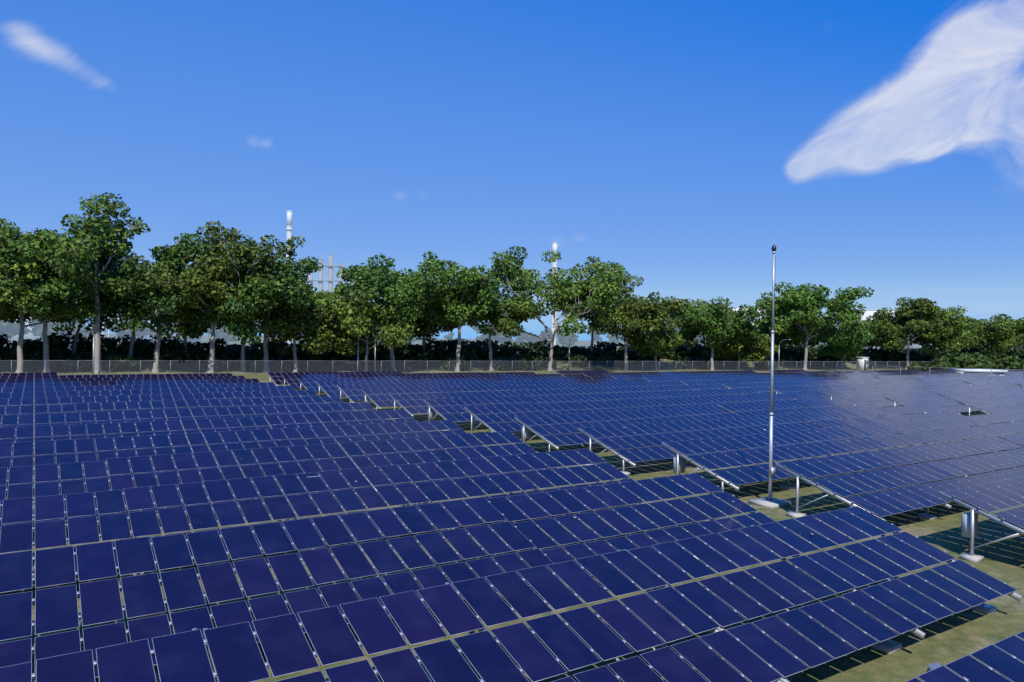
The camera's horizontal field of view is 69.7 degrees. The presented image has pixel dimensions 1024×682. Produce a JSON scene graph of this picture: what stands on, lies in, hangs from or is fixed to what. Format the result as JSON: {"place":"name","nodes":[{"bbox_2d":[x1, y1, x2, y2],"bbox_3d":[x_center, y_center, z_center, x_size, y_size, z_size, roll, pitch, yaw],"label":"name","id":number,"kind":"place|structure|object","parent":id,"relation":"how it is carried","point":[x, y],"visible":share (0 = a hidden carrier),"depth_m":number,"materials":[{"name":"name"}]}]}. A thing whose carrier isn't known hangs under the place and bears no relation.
{"place":"outdoors","nodes":[
{"label":"outdoors","id":0,"kind":"place"},
{"bbox_2d":[0,334,1023,681],"bbox_3d":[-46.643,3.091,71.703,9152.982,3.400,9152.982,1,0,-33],"label":"ground","id":1,"kind":"structure","parent":0,"point":[954,636],"depth_m":21.12,"materials":[{"name":"green plant"}]},
{"bbox_2d":[0,306,38,339],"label":"tree","id":2,"kind":"object","parent":1,"relation":"on","point":[25,317],"visible":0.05,"depth_m":84.84,"materials":[{"name":"green plant"}]},
{"bbox_2d":[0,253,57,321],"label":"tree","id":3,"kind":"object","parent":1,"relation":"on","point":[7,305],"visible":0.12,"depth_m":79.93,"materials":[{"name":"green plant"}]},
{"bbox_2d":[5,317,84,346],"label":"warehouse","id":4,"kind":"structure","parent":1,"relation":"on","point":[26,336],"depth_m":244.35,"materials":[{"name":"white"}]},
{"bbox_2d":[0,231,110,373],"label":"tree","id":5,"kind":"object","parent":1,"relation":"on","point":[24,293],"visible":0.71,"depth_m":78.75,"materials":[{"name":"green plant"}]},
{"bbox_2d":[0,218,124,372],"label":"tree","id":6,"kind":"object","parent":1,"relation":"on","point":[64,297],"visible":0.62,"depth_m":80.45,"materials":[{"name":"green plant"}]},
{"bbox_2d":[36,306,117,355],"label":"tree","id":7,"kind":"object","parent":1,"relation":"on","point":[80,326],"visible":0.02,"depth_m":90.35,"materials":[{"name":"green plant"}]},
{"bbox_2d":[20,192,150,373],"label":"tree","id":8,"kind":"object","parent":1,"relation":"on","point":[110,253],"visible":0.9,"depth_m":82.25,"materials":[{"name":"green plant"}]},
{"bbox_2d":[90,327,93,373],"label":"street lamp","id":9,"kind":"object","parent":1,"relation":"on","point":[93,351],"visible":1,"depth_m":82.00,"materials":[{"name":"metal"}]},
{"bbox_2d":[102,314,123,346],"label":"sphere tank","id":10,"kind":"object","parent":1,"relation":"on","point":[107,333],"visible":0.06,"depth_m":261.94,"materials":[{"name":"white metal"}]},
{"bbox_2d":[89,259,188,361],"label":"tree","id":11,"kind":"object","parent":1,"relation":"on","point":[112,310],"visible":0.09,"depth_m":87.61,"materials":[{"name":"green plant"}]},
{"bbox_2d":[96,233,217,372],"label":"tree","id":12,"kind":"object","parent":1,"relation":"on","point":[164,315],"visible":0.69,"depth_m":85.90,"materials":[{"name":"green plant"}]},
{"bbox_2d":[129,320,200,344],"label":"warehouse","id":13,"kind":"structure","parent":1,"relation":"on","point":[188,340],"depth_m":290.19,"materials":[{"name":"grey"}]},
{"bbox_2d":[146,300,223,350],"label":"tree","id":14,"kind":"object","parent":1,"relation":"on","point":[186,329],"visible":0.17,"depth_m":92.15,"materials":[{"name":"green plant"}]},
{"bbox_2d":[117,221,305,372],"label":"tree","id":15,"kind":"object","parent":1,"relation":"on","point":[203,261],"visible":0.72,"depth_m":85.24,"materials":[{"name":"green plant"}]},
{"bbox_2d":[187,265,276,371],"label":"tree","id":16,"kind":"object","parent":1,"relation":"on","point":[247,325],"visible":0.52,"depth_m":87.68,"materials":[{"name":"green plant"}]},
{"bbox_2d":[190,239,323,371],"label":"tree","id":17,"kind":"object","parent":1,"relation":"on","point":[260,285],"visible":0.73,"depth_m":86.74,"materials":[{"name":"green plant"}]},
{"bbox_2d":[285,210,293,343],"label":"chimney","id":18,"kind":"object","parent":1,"relation":"on","point":[289,229],"visible":0.34,"depth_m":343.10,"materials":[{"name":"white concrete"}]},
{"bbox_2d":[261,286,348,361],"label":"tree","id":19,"kind":"object","parent":1,"relation":"on","point":[318,296],"visible":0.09,"depth_m":100.09,"materials":[{"name":"green plant"}]},
{"bbox_2d":[259,286,353,371],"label":"tree","id":20,"kind":"object","parent":1,"relation":"on","point":[289,323],"visible":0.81,"depth_m":90.55,"materials":[{"name":"green plant"}]},
{"bbox_2d":[297,253,350,343],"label":"industrial building","id":21,"kind":"structure","parent":1,"relation":"on","point":[330,280],"depth_m":367.13,"materials":[{"name":"white metal"}]},
{"bbox_2d":[309,297,378,354],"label":"tree","id":22,"kind":"object","parent":1,"relation":"on","point":[358,334],"visible":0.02,"depth_m":102.24,"materials":[{"name":"green plant"}]},
{"bbox_2d":[357,332,360,371],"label":"street lamp","id":23,"kind":"object","parent":1,"relation":"on","point":[358,353],"visible":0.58,"depth_m":94.06,"materials":[{"name":"metal"}]},
{"bbox_2d":[313,285,419,371],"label":"tree","id":24,"kind":"object","parent":1,"relation":"on","point":[357,317],"visible":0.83,"depth_m":93.63,"materials":[{"name":"green plant"}]},
{"bbox_2d":[374,332,379,370],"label":"street lamp","id":25,"kind":"object","parent":1,"relation":"on","point":[375,354],"visible":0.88,"depth_m":94.95,"materials":[{"name":"metal"}]},
{"bbox_2d":[334,251,448,370],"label":"tree","id":26,"kind":"object","parent":1,"relation":"on","point":[406,289],"visible":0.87,"depth_m":95.27,"materials":[{"name":"green plant"}]},
{"bbox_2d":[394,275,454,349],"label":"tree","id":27,"kind":"object","parent":1,"relation":"on","point":[425,328],"visible":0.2,"depth_m":106.09,"materials":[{"name":"green plant"}]},
{"bbox_2d":[417,260,500,371],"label":"tree","id":28,"kind":"object","parent":1,"relation":"on","point":[468,299],"visible":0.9,"depth_m":98.76,"materials":[{"name":"green plant"}]},
{"bbox_2d":[443,290,540,370],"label":"tree","id":29,"kind":"object","parent":1,"relation":"on","point":[493,317],"visible":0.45,"depth_m":103.22,"materials":[{"name":"green plant"}]},
{"bbox_2d":[0,360,1007,374],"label":"perimeter fence","id":30,"kind":"object","parent":1,"relation":"on","point":[404,363],"visible":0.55,"depth_m":88.62,"materials":[{"name":"grey metal"}]},
{"bbox_2d":[0,369,1023,681],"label":"solar panels","id":31,"kind":"object","parent":1,"relation":"on","point":[230,637],"visible":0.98,"depth_m":17.62,"materials":[{"name":"blue glass"}]},
{"bbox_2d":[0,370,1023,681],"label":"panel support frames","id":32,"kind":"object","parent":1,"relation":"on","point":[888,646],"visible":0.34,"depth_m":20.41,"materials":[{"name":"metal"}]},
{"bbox_2d":[366,396,977,552],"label":"inverter boxes","id":33,"kind":"object","parent":32,"relation":"attached to","point":[965,524],"visible":0.56,"depth_m":19.94,"materials":[{"name":"light grey painted metal"}]},
{"bbox_2d":[0,338,1023,370],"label":"slope shrubs","id":34,"kind":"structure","parent":1,"relation":"on","point":[599,355],"depth_m":106.09,"materials":[{"name":"green plant"}]},
{"bbox_2d":[0,331,1023,359],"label":"slope shrubs","id":35,"kind":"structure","parent":1,"relation":"on","point":[84,344],"depth_m":108.58,"materials":[{"name":"green plant"}]},
{"bbox_2d":[0,317,1023,348],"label":"hills","id":36,"kind":"structure","parent":1,"relation":"on","point":[9,329],"depth_m":193.03,"materials":[{"name":"green plant"}]},
{"bbox_2d":[3,349,1023,371],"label":"slope shrubs","id":37,"kind":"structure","parent":1,"relation":"on","point":[220,364],"depth_m":102.20,"materials":[{"name":"green plant"}]},
{"bbox_2d":[85,321,1005,345],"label":"trees","id":38,"kind":"object","parent":1,"relation":"on","point":[450,335],"visible":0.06,"depth_m":444.94,"materials":[{"name":"green plant"}]},
{"bbox_2d":[551,243,557,344],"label":"chimney","id":39,"kind":"object","parent":1,"relation":"on","point":[554,249],"visible":0.32,"depth_m":418.02,"materials":[{"name":"white concrete"}]},
{"bbox_2d":[480,246,631,370],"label":"tree","id":40,"kind":"object","parent":1,"relation":"on","point":[565,291],"visible":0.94,"depth_m":105.05,"materials":[{"name":"green plant"}]},
{"bbox_2d":[568,336,573,370],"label":"street lamp","id":41,"kind":"object","parent":1,"relation":"on","point":[569,355],"visible":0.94,"depth_m":106.51,"materials":[{"name":"metal"}]},
{"bbox_2d":[559,273,643,355],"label":"tree","id":42,"kind":"object","parent":1,"relation":"on","point":[627,289],"visible":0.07,"depth_m":116.82,"materials":[{"name":"green plant"}]},
{"bbox_2d":[579,291,683,370],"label":"tree","id":43,"kind":"object","parent":1,"relation":"on","point":[640,313],"visible":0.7,"depth_m":109.48,"materials":[{"name":"green plant"}]},
{"bbox_2d":[622,319,684,369],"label":"tree","id":44,"kind":"object","parent":1,"relation":"on","point":[668,338],"visible":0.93,"depth_m":113.10,"materials":[{"name":"green plant"}]},
{"bbox_2d":[647,297,729,359],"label":"tree","id":45,"kind":"object","parent":1,"relation":"on","point":[678,313],"visible":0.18,"depth_m":125.22,"materials":[{"name":"green plant"}]},
{"bbox_2d":[673,296,770,369],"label":"tree","id":46,"kind":"object","parent":1,"relation":"on","point":[714,326],"visible":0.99,"depth_m":116.29,"materials":[{"name":"green plant"}]},
{"bbox_2d":[700,307,763,345],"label":"warehouse","id":47,"kind":"structure","parent":1,"relation":"on","point":[736,308],"depth_m":486.25,"materials":[{"name":"grey"}]},
{"bbox_2d":[700,315,788,369],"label":"tree","id":48,"kind":"object","parent":1,"relation":"on","point":[752,349],"visible":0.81,"depth_m":120.29,"materials":[{"name":"green plant"}]},
{"bbox_2d":[748,245,791,508],"bbox_3d":[9.178,1.090,25.955,1.100,9.380,1.000,1,0,-33],"label":"lightning pole","id":49,"kind":"object","parent":1,"relation":"on","point":[770,501],"visible":1,"depth_m":25.91,"materials":[{"name":"metal"}]},
{"bbox_2d":[752,310,819,352],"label":"tree","id":50,"kind":"object","parent":1,"relation":"on","point":[762,328],"visible":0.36,"depth_m":132.14,"materials":[{"name":"green plant"}]},
{"bbox_2d":[753,281,873,369],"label":"tree","id":51,"kind":"object","parent":1,"relation":"on","point":[803,304],"visible":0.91,"depth_m":124.09,"materials":[{"name":"green plant"}]},
{"bbox_2d":[810,327,873,368],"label":"tree","id":52,"kind":"object","parent":1,"relation":"on","point":[857,340],"visible":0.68,"depth_m":129.93,"materials":[{"name":"green plant"}]},
{"bbox_2d":[856,357,868,369],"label":"electrical cabinet","id":53,"kind":"object","parent":1,"relation":"on","point":[861,364],"visible":0.82,"depth_m":128.19,"materials":[{"name":"white metal"}]},
{"bbox_2d":[835,310,897,348],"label":"tree","id":54,"kind":"object","parent":1,"relation":"on","point":[871,344],"visible":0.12,"depth_m":145.94,"materials":[{"name":"green plant"}]},
{"bbox_2d":[839,309,920,351],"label":"warehouse","id":55,"kind":"structure","parent":1,"relation":"on","point":[868,312],"depth_m":452.75,"materials":[{"name":"grey"}]},
{"bbox_2d":[868,297,960,368],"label":"tree","id":56,"kind":"object","parent":1,"relation":"on","point":[899,324],"visible":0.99,"depth_m":135.55,"materials":[{"name":"green plant"}]},
{"bbox_2d":[906,305,981,368],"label":"tree","id":57,"kind":"object","parent":1,"relation":"on","point":[956,325],"visible":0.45,"depth_m":138.00,"materials":[{"name":"green plant"}]},
{"bbox_2d":[872,365,1023,377],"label":"tall fence","id":58,"kind":"object","parent":1,"relation":"on","point":[947,367],"visible":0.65,"depth_m":101.53,"materials":[{"name":"grey metal"}]},
{"bbox_2d":[907,350,1023,371],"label":"hedge","id":59,"kind":"object","parent":1,"relation":"on","point":[970,360],"visible":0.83,"depth_m":130.98,"materials":[{"name":"green plant"}]},
{"bbox_2d":[941,307,998,353],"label":"tree","id":60,"kind":"object","parent":1,"relation":"on","point":[948,309],"visible":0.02,"depth_m":155.71,"materials":[{"name":"green plant"}]},
{"bbox_2d":[949,368,1007,375],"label":"white building","id":61,"kind":"structure","parent":1,"relation":"on","point":[996,371],"depth_m":116.26,"materials":[{"name":"white paint"}]},
{"bbox_2d":[960,313,1023,355],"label":"tree","id":62,"kind":"object","parent":1,"relation":"on","point":[996,336],"visible":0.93,"depth_m":145.11,"materials":[{"name":"green plant"}]},
{"bbox_2d":[993,317,1023,345],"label":"tree","id":63,"kind":"object","parent":1,"relation":"on","point":[1019,326],"visible":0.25,"depth_m":154.49,"materials":[{"name":"green plant"}]},
{"bbox_2d":[0,0,1023,345],"label":"sky","id":64,"kind":"structure","parent":0,"point":[878,145],"materials":[{"name":"blue"}]}
]}

